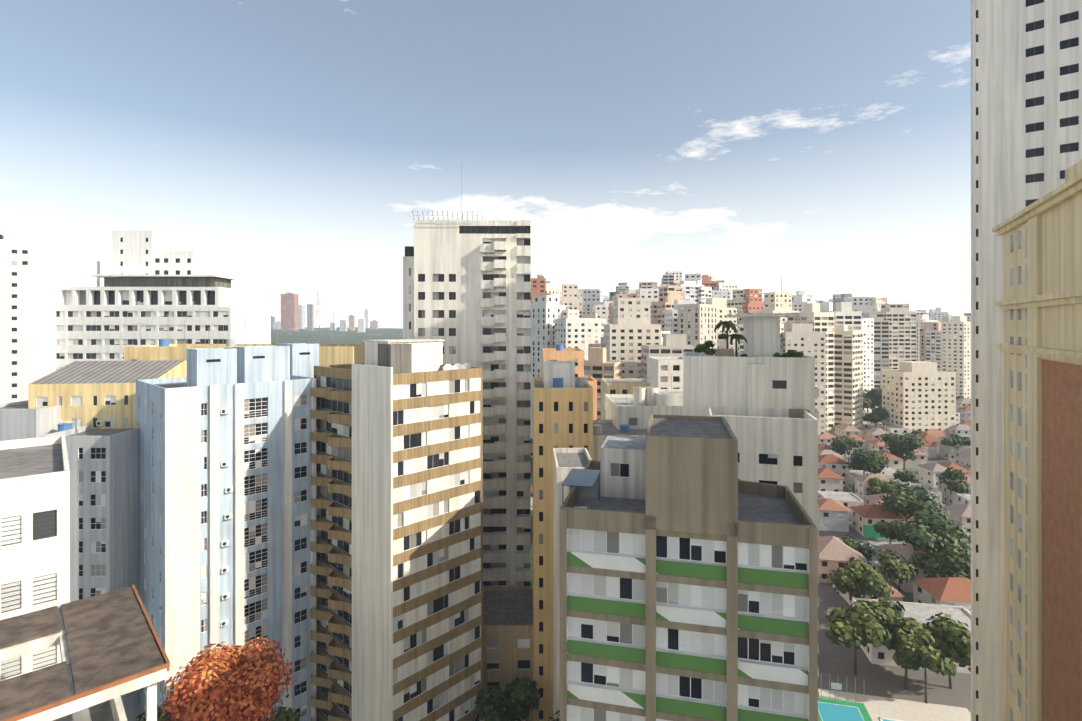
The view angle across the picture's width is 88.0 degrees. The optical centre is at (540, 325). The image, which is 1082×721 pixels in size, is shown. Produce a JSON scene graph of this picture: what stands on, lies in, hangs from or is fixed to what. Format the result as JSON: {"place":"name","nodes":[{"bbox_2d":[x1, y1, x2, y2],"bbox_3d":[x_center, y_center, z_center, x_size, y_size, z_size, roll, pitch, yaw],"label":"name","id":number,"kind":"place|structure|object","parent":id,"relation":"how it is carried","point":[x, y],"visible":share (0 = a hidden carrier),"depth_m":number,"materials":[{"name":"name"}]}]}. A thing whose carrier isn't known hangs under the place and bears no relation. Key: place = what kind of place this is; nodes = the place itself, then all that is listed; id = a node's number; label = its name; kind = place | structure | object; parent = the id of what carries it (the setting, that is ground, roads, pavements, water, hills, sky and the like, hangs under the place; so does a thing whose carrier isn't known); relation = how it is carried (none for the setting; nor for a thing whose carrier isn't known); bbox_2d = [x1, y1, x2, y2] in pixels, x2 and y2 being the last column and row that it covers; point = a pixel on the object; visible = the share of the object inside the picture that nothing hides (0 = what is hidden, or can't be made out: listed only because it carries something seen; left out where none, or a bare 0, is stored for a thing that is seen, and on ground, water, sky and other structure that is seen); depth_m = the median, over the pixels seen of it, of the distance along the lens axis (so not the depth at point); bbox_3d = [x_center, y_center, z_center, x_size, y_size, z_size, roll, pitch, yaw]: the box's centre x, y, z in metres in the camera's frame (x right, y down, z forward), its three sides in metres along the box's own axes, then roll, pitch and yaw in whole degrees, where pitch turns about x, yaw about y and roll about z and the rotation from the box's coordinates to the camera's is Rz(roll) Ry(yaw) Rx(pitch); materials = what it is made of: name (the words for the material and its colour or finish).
{"place":"outdoors","nodes":[
{"label":"outdoors","id":0,"kind":"place"},
{"bbox_2d":[0,435,69,680],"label":"building","id":1,"kind":"structure","parent":0,"point":[34,524],"depth_m":30.93,"materials":[{"name":"grey paint"}]},
{"bbox_2d":[0,585,169,720],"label":"building","id":2,"kind":"structure","parent":0,"point":[112,650],"depth_m":21.79,"materials":[{"name":"concrete"}]},
{"bbox_2d":[0,230,270,403],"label":"building","id":3,"kind":"structure","parent":0,"point":[60,307],"depth_m":142.32,"materials":[{"name":"white concrete"}]},
{"bbox_2d":[0,344,364,720],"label":"building","id":4,"kind":"structure","parent":0,"point":[104,510],"depth_m":72.08,"materials":[{"name":"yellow concrete"}]},
{"bbox_2d":[310,339,482,720],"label":"building","id":5,"kind":"structure","parent":0,"point":[397,526],"depth_m":70.22,"materials":[{"name":"beige concrete"}]},
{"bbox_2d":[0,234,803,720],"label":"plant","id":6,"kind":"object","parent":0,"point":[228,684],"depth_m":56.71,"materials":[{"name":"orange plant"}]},
{"bbox_2d":[271,327,532,585],"bbox_3d":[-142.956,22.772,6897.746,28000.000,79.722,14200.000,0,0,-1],"label":"ground","id":7,"kind":"structure","parent":0,"point":[325,335],"depth_m":1929.33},
{"bbox_2d":[136,343,318,720],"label":"building","id":8,"kind":"structure","parent":7,"relation":"on","point":[227,512],"depth_m":70.06,"materials":[{"name":"white concrete"}]},
{"bbox_2d":[57,301,672,433],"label":"roof clutter","id":9,"kind":"object","parent":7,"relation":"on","point":[582,382],"visible":0.79,"depth_m":87.77,"materials":[{"name":"silver metal"}]},
{"bbox_2d":[483,348,682,720],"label":"building","id":10,"kind":"structure","parent":7,"relation":"on","point":[521,631],"depth_m":79.07,"materials":[{"name":"yellow concrete"}]},
{"bbox_2d":[683,313,818,720],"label":"building","id":11,"kind":"structure","parent":7,"relation":"on","point":[760,398],"depth_m":67.40,"materials":[{"name":"white concrete"}]},
{"bbox_2d":[971,0,1081,720],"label":"building","id":12,"kind":"structure","parent":7,"relation":"on","point":[1026,103],"depth_m":68.34,"materials":[{"name":"white concrete"}]},
{"bbox_2d":[403,164,530,586],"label":"building","id":13,"kind":"structure","parent":0,"point":[467,290],"depth_m":92.99,"materials":[{"name":"white concrete"}]},
{"bbox_2d":[0,0,970,327],"label":"sky","id":14,"kind":"structure","parent":0,"point":[823,147],"materials":[{"name":"blue"}]},
{"bbox_2d":[271,271,970,438],"bbox_3d":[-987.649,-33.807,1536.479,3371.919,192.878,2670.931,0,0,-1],"label":"skyline","id":15,"kind":"structure","parent":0,"point":[915,365],"depth_m":307.60,"materials":[{"name":"white concrete"}]},
{"bbox_2d":[560,414,817,720],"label":"building","id":16,"kind":"structure","parent":0,"point":[688,575],"depth_m":36.56,"materials":[{"name":"concrete"}]},
{"bbox_2d":[531,398,970,720],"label":"houses","id":17,"kind":"structure","parent":0,"point":[873,690],"depth_m":130.93,"materials":[{"name":"concrete"}]},
{"bbox_2d":[824,387,970,703],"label":"tree","id":18,"kind":"object","parent":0,"point":[936,644],"depth_m":124.94,"materials":[{"name":"green plant"}]},
{"bbox_2d":[992,160,1081,720],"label":"building","id":19,"kind":"structure","parent":0,"point":[1040,305],"depth_m":40.37,"materials":[{"name":"beige concrete"}]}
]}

